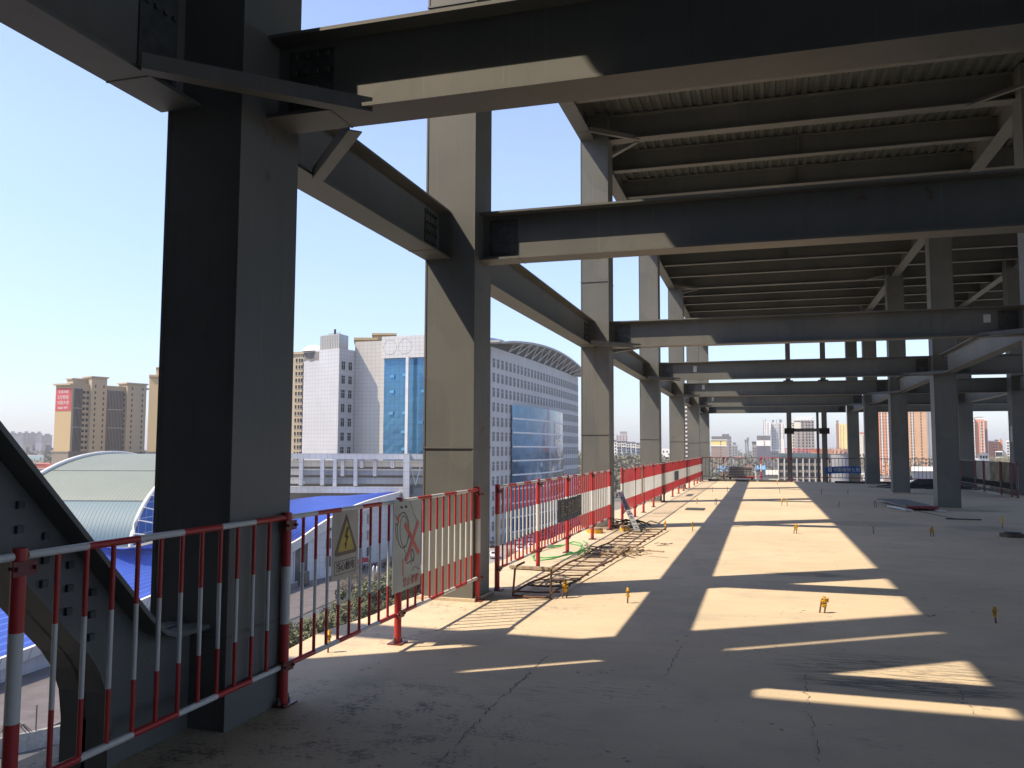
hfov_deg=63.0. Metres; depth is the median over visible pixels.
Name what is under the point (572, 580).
rebar ladder
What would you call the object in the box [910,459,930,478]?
guard fence
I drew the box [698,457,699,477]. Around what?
guard fence
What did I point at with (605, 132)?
knee brace
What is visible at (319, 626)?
roadside shrub
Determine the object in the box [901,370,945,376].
knee brace
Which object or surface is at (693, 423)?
steel column
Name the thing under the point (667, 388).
steel beam
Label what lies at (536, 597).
bent rebar
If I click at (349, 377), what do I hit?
window
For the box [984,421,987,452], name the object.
apartment tower
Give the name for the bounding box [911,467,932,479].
shed
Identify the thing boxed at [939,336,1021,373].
steel beam
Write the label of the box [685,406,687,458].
apartment tower
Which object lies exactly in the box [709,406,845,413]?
steel beam
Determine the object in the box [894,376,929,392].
steel beam
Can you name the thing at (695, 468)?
guard fence
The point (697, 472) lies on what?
guardrail post
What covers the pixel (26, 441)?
apartment slab
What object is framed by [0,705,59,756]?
yard wall
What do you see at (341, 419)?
window
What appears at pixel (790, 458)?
guardrail post
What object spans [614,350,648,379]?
steel beam
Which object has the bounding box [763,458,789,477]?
guard fence
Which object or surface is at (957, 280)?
floor joist
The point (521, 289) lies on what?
steel beam
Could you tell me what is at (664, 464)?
guardrail post
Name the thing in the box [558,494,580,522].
cloth banner
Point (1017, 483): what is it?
guardrail post
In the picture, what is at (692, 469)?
guard fence
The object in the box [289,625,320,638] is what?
roadside shrub
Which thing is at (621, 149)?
knee brace
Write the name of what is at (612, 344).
knee brace
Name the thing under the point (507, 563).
guard fence
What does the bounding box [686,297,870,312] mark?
floor joist
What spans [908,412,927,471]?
apartment tower
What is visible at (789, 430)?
stair frame
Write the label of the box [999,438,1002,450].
apartment tower
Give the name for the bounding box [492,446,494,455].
window
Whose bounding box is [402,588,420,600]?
roadside shrub
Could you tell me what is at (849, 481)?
timber beam
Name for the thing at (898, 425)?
steel column
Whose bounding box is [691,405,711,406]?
knee brace
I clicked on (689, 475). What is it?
guardrail post
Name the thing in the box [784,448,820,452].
roof sign
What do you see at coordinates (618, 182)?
steel beam
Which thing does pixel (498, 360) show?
window
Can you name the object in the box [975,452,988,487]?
pavilion building
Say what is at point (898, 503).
deck board
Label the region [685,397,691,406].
steel beam
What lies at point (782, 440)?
apartment tower
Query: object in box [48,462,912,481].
distant rooftops
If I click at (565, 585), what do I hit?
pipe stub
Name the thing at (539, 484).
guardrail post
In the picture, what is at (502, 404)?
window
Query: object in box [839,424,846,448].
apartment tower
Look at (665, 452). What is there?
white flats
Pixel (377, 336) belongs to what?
apartment block
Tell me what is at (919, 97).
floor joist
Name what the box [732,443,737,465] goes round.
apartment tower
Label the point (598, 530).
pipe ring
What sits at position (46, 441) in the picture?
apartment slab
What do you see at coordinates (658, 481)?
guard fence
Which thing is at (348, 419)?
window
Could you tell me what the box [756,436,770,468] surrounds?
apartment tower
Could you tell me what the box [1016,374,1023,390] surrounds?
steel beam
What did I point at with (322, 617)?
roadside shrub
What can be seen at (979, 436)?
apartment tower
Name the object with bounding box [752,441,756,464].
apartment tower
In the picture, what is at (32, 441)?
apartment slab
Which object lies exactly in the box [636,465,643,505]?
guard fence
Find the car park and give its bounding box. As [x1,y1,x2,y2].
[489,510,615,563]
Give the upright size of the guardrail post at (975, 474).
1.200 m
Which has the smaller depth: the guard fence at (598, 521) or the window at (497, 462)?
the guard fence at (598, 521)
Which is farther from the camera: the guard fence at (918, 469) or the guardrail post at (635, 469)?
the guard fence at (918, 469)
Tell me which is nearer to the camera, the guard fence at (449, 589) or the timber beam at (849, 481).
the guard fence at (449, 589)
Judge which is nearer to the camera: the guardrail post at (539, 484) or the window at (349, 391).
the guardrail post at (539, 484)
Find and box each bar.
[617,490,639,530]
[946,518,981,519]
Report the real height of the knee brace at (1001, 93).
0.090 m
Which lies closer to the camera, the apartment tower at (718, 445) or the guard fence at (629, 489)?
the guard fence at (629, 489)
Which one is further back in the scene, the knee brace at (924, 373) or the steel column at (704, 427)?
the steel column at (704, 427)
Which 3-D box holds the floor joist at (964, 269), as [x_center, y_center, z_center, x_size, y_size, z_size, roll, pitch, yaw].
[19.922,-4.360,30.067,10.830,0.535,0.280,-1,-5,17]
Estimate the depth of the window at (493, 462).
209.31 m
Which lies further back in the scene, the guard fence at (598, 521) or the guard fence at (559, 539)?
the guard fence at (598, 521)
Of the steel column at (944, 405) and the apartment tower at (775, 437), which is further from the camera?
the apartment tower at (775, 437)
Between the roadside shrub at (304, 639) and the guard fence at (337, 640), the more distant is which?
the roadside shrub at (304, 639)
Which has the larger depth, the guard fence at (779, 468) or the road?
the road
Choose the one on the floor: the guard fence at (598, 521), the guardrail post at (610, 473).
the guardrail post at (610, 473)
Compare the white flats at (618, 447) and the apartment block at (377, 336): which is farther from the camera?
the white flats at (618, 447)
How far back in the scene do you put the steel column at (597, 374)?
17.17 m
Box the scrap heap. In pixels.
[596,519,659,530]
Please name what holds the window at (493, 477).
in the office building at (366, 397)
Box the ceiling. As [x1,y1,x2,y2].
[588,52,1023,198]
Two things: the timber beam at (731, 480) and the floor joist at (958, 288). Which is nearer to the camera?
the floor joist at (958, 288)
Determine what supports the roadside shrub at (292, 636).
on the verge
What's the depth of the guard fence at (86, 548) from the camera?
4.17 m
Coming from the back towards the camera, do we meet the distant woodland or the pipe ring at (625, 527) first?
the distant woodland
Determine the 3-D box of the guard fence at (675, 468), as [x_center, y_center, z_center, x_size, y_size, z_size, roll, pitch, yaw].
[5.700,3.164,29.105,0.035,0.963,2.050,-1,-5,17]
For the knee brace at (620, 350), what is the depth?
17.65 m
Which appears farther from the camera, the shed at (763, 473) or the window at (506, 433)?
the shed at (763, 473)
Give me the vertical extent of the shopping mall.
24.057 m
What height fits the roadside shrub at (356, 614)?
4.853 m
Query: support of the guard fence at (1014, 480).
attached to the guardrail post at (1011, 485)
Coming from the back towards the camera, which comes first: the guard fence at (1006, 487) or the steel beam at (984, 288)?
the steel beam at (984, 288)
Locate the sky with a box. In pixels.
[0,0,1008,452]
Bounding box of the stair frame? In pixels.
[783,343,829,481]
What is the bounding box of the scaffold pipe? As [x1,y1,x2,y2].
[887,505,908,510]
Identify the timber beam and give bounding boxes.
[708,479,755,481]
[758,480,787,481]
[835,481,864,482]
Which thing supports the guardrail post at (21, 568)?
on the floor
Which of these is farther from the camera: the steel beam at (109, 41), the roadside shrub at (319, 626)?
the roadside shrub at (319, 626)
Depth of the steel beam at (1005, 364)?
22.93 m
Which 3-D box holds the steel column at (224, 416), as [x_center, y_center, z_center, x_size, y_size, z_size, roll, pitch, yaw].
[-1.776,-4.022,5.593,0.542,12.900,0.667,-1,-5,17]
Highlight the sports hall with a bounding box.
[0,451,402,682]
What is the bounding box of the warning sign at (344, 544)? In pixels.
[331,509,358,581]
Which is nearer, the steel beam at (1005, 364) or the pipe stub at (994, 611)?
the pipe stub at (994, 611)
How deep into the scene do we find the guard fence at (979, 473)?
32.90 m
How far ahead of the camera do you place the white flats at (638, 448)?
866.17 m
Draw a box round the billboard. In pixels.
[28,455,44,463]
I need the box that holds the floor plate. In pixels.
[685,507,704,509]
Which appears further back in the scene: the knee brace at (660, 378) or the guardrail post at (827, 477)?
the guardrail post at (827, 477)
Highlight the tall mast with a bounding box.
[746,438,748,456]
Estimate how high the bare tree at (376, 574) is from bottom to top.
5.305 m
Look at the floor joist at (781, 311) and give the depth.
40.88 m
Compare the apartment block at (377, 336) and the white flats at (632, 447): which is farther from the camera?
the white flats at (632, 447)
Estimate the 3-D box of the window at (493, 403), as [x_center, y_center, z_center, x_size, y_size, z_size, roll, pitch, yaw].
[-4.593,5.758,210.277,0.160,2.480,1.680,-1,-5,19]
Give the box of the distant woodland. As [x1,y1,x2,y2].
[26,448,1009,497]
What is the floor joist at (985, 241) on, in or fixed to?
on the steel beam at (1016, 266)
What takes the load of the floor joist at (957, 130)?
attached to the steel beam at (985, 152)
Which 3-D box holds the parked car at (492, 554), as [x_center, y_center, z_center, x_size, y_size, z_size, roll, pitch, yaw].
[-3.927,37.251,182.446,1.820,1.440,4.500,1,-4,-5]
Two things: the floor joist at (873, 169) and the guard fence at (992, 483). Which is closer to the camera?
the floor joist at (873, 169)
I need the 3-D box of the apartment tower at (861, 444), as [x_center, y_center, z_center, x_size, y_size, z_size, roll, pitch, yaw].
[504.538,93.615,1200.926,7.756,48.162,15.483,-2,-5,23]
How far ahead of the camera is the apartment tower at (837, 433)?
1203.13 m
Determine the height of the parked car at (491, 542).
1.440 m
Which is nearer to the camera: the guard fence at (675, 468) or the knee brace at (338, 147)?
the knee brace at (338, 147)
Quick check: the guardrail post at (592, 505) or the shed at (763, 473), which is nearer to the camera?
the guardrail post at (592, 505)
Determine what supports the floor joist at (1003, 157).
on the steel beam at (985, 152)
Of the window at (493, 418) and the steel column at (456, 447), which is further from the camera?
the window at (493, 418)
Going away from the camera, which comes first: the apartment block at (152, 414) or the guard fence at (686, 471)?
the guard fence at (686, 471)
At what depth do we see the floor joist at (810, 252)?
28.78 m
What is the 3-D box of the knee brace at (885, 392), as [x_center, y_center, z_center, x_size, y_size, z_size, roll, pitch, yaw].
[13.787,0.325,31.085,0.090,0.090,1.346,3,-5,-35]
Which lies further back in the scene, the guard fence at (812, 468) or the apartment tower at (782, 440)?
the apartment tower at (782, 440)
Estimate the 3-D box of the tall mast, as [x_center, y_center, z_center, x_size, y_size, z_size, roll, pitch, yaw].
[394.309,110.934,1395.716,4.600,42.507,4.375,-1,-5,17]
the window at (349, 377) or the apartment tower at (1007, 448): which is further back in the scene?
the apartment tower at (1007, 448)
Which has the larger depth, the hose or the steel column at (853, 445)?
the steel column at (853, 445)
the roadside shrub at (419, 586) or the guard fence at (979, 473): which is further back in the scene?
the roadside shrub at (419, 586)
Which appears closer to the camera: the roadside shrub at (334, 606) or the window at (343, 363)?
the roadside shrub at (334, 606)
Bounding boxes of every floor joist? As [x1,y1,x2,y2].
[574,48,1023,103]
[609,71,1014,144]
[612,115,997,173]
[623,150,972,199]
[660,240,910,266]
[667,253,900,277]
[683,267,884,289]
[684,280,883,296]
[684,288,877,304]
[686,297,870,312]
[698,305,859,317]
[875,299,1002,310]
[877,291,1002,304]
[884,282,1002,295]
[903,261,1001,278]
[904,275,1001,286]
[908,247,1018,265]
[919,233,1017,251]
[983,146,1014,170]
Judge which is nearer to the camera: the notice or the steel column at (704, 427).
the notice
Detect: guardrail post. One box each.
[1,547,39,767]
[271,512,297,708]
[387,497,407,645]
[474,487,484,601]
[493,484,503,590]
[536,479,542,565]
[562,475,571,552]
[588,471,595,539]
[606,469,613,529]
[619,468,624,523]
[633,466,637,516]
[641,465,645,512]
[652,463,655,506]
[663,462,665,501]
[671,462,674,496]
[682,459,684,490]
[688,459,689,487]
[693,458,694,484]
[696,458,698,483]
[760,457,762,479]
[789,457,792,481]
[826,458,828,482]
[974,460,976,489]
[982,460,986,491]
[999,461,1002,494]
[1009,462,1012,496]
[1015,462,1018,497]
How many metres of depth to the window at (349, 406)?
219.01 m
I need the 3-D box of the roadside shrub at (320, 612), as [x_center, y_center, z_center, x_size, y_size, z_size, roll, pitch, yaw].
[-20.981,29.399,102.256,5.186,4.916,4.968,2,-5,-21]
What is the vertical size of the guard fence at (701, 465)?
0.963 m
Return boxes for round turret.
[829,447,847,481]
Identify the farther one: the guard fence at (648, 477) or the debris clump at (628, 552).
the guard fence at (648, 477)
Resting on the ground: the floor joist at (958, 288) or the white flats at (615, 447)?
the white flats at (615, 447)
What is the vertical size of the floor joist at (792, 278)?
0.535 m
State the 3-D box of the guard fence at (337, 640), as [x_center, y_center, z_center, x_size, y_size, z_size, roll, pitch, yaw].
[-1.195,1.383,6.146,0.035,0.963,1.665,-1,-5,17]
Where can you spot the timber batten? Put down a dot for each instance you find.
(532, 567)
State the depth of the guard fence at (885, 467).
39.60 m
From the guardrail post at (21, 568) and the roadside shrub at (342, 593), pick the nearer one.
the guardrail post at (21, 568)
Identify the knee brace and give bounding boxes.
[141,52,372,116]
[312,127,361,180]
[588,127,639,140]
[590,340,640,348]
[612,141,638,157]
[614,348,638,352]
[647,376,679,380]
[673,284,698,288]
[675,394,699,396]
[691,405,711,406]
[845,403,870,405]
[862,274,888,280]
[866,391,896,394]
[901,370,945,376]
[965,83,1023,107]
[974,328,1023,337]
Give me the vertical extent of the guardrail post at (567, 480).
1.200 m
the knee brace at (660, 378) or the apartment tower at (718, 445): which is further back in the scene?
the apartment tower at (718, 445)
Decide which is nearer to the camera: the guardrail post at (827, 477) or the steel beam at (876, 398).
the steel beam at (876, 398)
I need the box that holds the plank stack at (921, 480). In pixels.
[910,478,932,482]
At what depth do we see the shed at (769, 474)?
557.02 m
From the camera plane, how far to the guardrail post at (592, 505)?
14.89 m
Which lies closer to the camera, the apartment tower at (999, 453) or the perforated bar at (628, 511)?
the perforated bar at (628, 511)
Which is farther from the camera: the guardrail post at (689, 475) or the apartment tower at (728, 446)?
the apartment tower at (728, 446)
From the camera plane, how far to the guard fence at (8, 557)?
3.35 m
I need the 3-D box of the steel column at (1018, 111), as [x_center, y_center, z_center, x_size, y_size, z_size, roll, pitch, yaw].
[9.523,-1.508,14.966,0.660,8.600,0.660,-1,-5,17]
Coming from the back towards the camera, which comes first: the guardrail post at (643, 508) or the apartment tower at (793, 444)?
the apartment tower at (793, 444)
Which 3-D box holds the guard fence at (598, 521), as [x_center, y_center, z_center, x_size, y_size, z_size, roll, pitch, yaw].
[1.691,2.131,15.783,0.035,0.963,1.730,-1,-5,17]
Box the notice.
[1010,426,1012,441]
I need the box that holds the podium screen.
[290,453,422,553]
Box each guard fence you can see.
[0,553,15,562]
[28,515,286,767]
[292,499,399,662]
[403,488,477,611]
[500,480,538,567]
[540,476,567,549]
[569,472,592,535]
[594,470,609,524]
[623,467,634,511]
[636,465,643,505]
[644,464,653,501]
[654,463,663,497]
[665,461,672,492]
[673,461,678,488]
[679,460,683,486]
[684,459,688,483]
[690,458,693,481]
[695,458,696,479]
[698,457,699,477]
[700,457,701,476]
[703,457,722,476]
[724,457,759,476]
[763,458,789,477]
[792,458,825,477]
[828,458,863,477]
[880,458,890,478]
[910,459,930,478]
[961,460,974,487]
[975,460,983,489]
[983,461,999,492]
[1000,462,1010,494]
[1010,462,1016,495]
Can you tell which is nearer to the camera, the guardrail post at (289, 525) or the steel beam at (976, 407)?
the guardrail post at (289, 525)
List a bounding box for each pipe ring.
[587,527,602,533]
[620,525,629,530]
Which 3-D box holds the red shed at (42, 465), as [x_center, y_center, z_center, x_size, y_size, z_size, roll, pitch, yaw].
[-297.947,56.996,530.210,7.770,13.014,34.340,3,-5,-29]
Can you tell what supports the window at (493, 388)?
in the office building at (366, 397)
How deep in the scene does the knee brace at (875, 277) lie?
31.52 m
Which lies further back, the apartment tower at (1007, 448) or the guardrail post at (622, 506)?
the apartment tower at (1007, 448)
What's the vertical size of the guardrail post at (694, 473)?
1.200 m
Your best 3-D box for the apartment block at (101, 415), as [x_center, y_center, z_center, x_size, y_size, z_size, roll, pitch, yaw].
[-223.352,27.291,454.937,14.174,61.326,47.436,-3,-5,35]
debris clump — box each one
[531,573,581,586]
[584,545,664,555]
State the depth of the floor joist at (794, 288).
34.76 m
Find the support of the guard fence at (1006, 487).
attached to the guardrail post at (1011, 485)
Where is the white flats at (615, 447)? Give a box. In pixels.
[614,440,616,455]
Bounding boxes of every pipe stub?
[327,630,331,652]
[562,580,568,597]
[625,587,629,602]
[819,596,828,612]
[992,606,997,622]
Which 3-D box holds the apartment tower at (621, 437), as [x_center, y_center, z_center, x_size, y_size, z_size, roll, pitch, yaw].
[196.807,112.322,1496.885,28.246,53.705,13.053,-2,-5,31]
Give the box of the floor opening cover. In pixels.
[999,531,1023,537]
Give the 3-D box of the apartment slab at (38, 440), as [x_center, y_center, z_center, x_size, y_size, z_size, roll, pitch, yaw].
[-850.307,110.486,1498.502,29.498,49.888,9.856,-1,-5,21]
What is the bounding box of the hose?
[531,540,588,560]
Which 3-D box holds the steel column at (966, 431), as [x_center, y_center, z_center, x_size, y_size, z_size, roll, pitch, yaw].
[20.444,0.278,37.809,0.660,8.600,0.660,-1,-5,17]
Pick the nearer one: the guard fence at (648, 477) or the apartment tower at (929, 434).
the guard fence at (648, 477)
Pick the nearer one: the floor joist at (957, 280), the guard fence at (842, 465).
the floor joist at (957, 280)
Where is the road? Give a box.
[0,555,421,767]
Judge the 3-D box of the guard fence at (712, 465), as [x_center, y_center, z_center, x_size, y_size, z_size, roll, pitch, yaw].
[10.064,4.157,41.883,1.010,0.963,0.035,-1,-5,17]
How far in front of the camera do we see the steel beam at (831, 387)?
32.47 m
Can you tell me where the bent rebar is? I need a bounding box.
[512,561,559,598]
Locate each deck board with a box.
[876,499,923,508]
[894,499,938,508]
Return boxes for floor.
[18,480,1023,767]
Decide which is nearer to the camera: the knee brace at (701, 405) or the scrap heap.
the scrap heap
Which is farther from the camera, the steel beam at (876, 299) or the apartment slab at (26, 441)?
the apartment slab at (26, 441)
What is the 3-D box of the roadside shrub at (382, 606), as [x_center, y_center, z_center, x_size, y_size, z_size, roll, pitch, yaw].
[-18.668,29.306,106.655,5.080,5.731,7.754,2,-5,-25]
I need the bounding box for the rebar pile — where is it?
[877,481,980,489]
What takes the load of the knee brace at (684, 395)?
attached to the steel beam at (831, 387)
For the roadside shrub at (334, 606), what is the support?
on the verge
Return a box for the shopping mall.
[778,449,831,481]
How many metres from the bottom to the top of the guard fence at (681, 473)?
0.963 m
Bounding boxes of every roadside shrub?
[289,617,332,634]
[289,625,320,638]
[289,626,296,648]
[289,631,318,647]
[296,612,345,636]
[317,605,354,623]
[318,605,354,616]
[321,610,357,627]
[328,608,362,620]
[330,597,372,618]
[334,582,391,600]
[344,590,389,618]
[354,575,394,603]
[354,579,393,608]
[361,591,391,613]
[382,572,413,588]
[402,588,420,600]
[412,578,421,594]
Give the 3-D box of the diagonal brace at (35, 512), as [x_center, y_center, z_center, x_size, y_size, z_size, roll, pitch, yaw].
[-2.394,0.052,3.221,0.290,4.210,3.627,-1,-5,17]
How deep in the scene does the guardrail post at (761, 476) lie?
41.21 m
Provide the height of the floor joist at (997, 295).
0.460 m
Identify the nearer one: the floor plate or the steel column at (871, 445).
the floor plate
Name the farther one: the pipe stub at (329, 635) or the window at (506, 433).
the window at (506, 433)
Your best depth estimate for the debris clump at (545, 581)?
10.07 m
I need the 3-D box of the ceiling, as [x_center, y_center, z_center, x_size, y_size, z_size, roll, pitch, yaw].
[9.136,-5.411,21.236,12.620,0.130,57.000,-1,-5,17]
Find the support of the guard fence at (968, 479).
attached to the guardrail post
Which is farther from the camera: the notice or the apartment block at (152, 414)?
the apartment block at (152, 414)
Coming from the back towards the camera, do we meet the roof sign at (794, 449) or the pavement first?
the roof sign at (794, 449)
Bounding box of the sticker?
[983,314,990,322]
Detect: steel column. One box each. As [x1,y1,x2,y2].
[150,0,301,732]
[416,0,493,601]
[579,113,615,528]
[639,255,662,502]
[668,278,686,489]
[686,312,701,480]
[699,346,709,479]
[845,342,860,480]
[860,305,881,484]
[884,266,911,493]
[925,237,963,508]
[954,301,974,484]
[1002,260,1023,495]
[1012,62,1023,374]
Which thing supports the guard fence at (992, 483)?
attached to the guardrail post at (1000, 478)
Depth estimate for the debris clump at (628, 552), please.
12.78 m
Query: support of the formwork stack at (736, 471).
on the floor
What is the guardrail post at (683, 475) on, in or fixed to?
on the floor
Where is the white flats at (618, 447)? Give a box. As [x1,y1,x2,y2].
[617,441,620,455]
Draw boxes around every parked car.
[489,540,494,546]
[489,551,494,558]
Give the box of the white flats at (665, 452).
[662,449,669,458]
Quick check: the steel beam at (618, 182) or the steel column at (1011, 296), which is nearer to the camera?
the steel beam at (618, 182)
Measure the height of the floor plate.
0.017 m
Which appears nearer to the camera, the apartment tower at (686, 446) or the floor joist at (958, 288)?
the floor joist at (958, 288)
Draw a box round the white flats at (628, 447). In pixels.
[626,442,630,454]
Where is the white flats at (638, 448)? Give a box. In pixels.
[636,443,639,454]
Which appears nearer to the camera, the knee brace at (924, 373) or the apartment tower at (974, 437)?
the knee brace at (924, 373)
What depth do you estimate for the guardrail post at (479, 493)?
8.88 m
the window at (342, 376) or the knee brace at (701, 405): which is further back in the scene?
the window at (342, 376)
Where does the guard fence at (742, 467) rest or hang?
attached to the guardrail post
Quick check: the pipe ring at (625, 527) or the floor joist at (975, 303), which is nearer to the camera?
the pipe ring at (625, 527)
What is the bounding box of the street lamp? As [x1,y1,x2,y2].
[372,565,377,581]
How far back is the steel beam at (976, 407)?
45.36 m
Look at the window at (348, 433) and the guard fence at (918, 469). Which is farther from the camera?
the window at (348, 433)
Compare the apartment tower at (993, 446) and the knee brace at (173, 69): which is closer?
the knee brace at (173, 69)
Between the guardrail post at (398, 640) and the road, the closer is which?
the guardrail post at (398, 640)
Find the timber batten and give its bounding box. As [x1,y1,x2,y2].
[509,565,558,570]
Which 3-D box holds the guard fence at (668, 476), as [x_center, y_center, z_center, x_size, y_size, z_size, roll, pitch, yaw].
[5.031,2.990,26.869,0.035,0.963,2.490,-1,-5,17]
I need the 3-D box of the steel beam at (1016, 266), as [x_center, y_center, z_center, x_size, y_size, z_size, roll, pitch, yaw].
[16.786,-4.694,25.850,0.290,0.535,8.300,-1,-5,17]
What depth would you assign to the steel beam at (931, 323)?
16.16 m
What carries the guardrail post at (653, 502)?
on the floor
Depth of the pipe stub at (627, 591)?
8.75 m
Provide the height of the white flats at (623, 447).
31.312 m
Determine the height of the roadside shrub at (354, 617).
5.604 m
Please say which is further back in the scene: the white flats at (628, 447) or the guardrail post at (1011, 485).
the white flats at (628, 447)
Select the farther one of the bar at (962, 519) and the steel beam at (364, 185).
the bar at (962, 519)
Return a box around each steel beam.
[0,0,200,112]
[266,0,1023,133]
[297,129,449,259]
[479,168,1023,265]
[491,264,594,346]
[559,101,593,140]
[610,305,1023,348]
[613,173,636,200]
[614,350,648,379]
[659,356,931,380]
[660,260,674,288]
[661,381,675,396]
[684,305,690,317]
[684,379,887,396]
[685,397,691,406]
[699,395,861,406]
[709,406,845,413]
[850,395,862,411]
[859,404,1007,411]
[865,281,884,310]
[869,394,887,403]
[878,394,1007,404]
[891,239,924,275]
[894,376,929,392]
[907,377,1006,393]
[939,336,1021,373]
[952,104,1012,173]
[957,353,1022,374]
[958,274,1001,306]
[963,393,1006,402]
[1011,260,1018,268]
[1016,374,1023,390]
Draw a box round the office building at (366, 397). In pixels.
[302,329,580,541]
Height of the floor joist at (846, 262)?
0.460 m
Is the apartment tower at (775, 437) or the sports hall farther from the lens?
the apartment tower at (775, 437)
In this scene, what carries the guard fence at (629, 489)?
attached to the guardrail post at (635, 469)
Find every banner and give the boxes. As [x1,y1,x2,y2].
[55,388,71,410]
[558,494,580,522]
[674,470,678,480]
[825,466,860,473]
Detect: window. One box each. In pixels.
[340,404,344,412]
[340,418,343,426]
[340,432,343,440]
[341,361,345,369]
[341,375,344,383]
[341,389,344,397]
[347,404,351,412]
[347,418,350,426]
[347,432,350,440]
[348,362,351,370]
[348,376,351,384]
[348,390,351,398]
[492,372,494,382]
[492,387,494,396]
[492,402,494,411]
[492,417,494,426]
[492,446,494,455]
[492,461,494,470]
[492,476,494,485]
[496,461,498,470]
[497,359,499,368]
[501,403,503,412]
[505,432,507,441]
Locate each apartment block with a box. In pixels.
[51,376,148,464]
[146,367,158,453]
[291,352,303,459]
[301,359,303,452]
[354,333,396,343]
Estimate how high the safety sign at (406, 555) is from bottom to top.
0.740 m
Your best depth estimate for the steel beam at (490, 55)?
4.82 m
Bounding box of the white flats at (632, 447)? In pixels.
[631,442,635,453]
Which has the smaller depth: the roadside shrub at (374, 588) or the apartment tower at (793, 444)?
the roadside shrub at (374, 588)
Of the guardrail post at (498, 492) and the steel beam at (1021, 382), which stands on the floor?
the guardrail post at (498, 492)
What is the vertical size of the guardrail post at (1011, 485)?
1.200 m
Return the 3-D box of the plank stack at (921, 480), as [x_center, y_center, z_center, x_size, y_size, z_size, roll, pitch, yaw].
[18.809,4.434,37.800,1.758,0.285,0.738,-1,-5,17]
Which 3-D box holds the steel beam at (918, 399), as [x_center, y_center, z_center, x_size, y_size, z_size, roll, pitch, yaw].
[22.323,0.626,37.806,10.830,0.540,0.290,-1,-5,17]
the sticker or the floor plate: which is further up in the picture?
the sticker
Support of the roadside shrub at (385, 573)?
on the verge
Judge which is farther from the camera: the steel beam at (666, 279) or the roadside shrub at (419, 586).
the roadside shrub at (419, 586)
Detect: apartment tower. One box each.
[616,432,627,454]
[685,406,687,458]
[710,436,726,469]
[722,434,731,465]
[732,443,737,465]
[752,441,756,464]
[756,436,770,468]
[764,422,770,439]
[771,420,778,450]
[771,451,778,469]
[779,420,784,452]
[792,422,794,452]
[793,417,814,452]
[836,420,838,448]
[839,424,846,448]
[859,432,864,457]
[878,412,889,474]
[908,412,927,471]
[926,412,931,462]
[973,416,985,457]
[973,418,975,457]
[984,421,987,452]
[988,440,999,460]
[995,451,1002,460]
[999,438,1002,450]
[1006,440,1009,460]
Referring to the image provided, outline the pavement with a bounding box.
[0,568,391,736]
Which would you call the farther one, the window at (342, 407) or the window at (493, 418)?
the window at (342, 407)
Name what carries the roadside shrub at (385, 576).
on the verge
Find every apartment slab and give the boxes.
[15,432,22,448]
[22,431,29,453]
[29,432,34,453]
[35,432,42,454]
[41,434,52,453]
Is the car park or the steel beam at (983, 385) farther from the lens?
the car park
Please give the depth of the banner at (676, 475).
28.95 m
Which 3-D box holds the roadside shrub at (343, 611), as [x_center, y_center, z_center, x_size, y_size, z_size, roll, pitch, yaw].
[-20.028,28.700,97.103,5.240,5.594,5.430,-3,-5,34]
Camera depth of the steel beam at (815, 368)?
24.42 m
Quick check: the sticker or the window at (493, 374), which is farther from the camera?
the window at (493, 374)
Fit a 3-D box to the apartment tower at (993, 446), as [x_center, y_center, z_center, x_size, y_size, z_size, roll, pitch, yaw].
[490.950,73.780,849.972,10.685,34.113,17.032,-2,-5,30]
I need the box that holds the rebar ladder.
[514,527,666,593]
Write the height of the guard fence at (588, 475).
0.963 m
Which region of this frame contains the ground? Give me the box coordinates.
[1,449,1006,658]
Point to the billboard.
(35, 459)
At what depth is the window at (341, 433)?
216.17 m
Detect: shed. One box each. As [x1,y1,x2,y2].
[36,463,49,467]
[727,469,755,479]
[756,466,765,479]
[766,470,777,479]
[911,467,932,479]
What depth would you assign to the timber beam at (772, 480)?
40.83 m
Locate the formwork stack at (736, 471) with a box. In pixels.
[726,466,754,479]
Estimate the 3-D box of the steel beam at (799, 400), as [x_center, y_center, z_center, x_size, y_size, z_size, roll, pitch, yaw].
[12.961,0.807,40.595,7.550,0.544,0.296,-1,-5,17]
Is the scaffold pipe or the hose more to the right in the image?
the scaffold pipe
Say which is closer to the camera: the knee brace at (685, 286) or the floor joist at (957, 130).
the floor joist at (957, 130)
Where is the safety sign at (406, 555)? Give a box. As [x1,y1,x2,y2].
[392,499,420,594]
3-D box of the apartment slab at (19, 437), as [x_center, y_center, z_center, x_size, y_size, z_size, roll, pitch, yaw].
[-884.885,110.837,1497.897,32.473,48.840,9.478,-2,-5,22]
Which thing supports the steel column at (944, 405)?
on the floor
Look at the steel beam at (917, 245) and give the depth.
28.14 m
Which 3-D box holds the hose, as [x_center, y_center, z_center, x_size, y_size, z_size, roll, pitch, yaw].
[0.763,2.577,12.991,0.752,0.067,2.414,-1,-5,17]
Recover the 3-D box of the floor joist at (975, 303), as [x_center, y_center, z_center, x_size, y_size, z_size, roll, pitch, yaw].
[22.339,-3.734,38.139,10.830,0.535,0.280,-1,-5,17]
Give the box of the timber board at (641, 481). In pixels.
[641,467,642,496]
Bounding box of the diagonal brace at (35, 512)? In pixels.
[0,421,209,767]
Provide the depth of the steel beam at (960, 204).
8.52 m
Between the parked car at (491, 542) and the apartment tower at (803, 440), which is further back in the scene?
the apartment tower at (803, 440)
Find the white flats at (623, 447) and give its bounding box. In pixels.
[621,441,625,455]

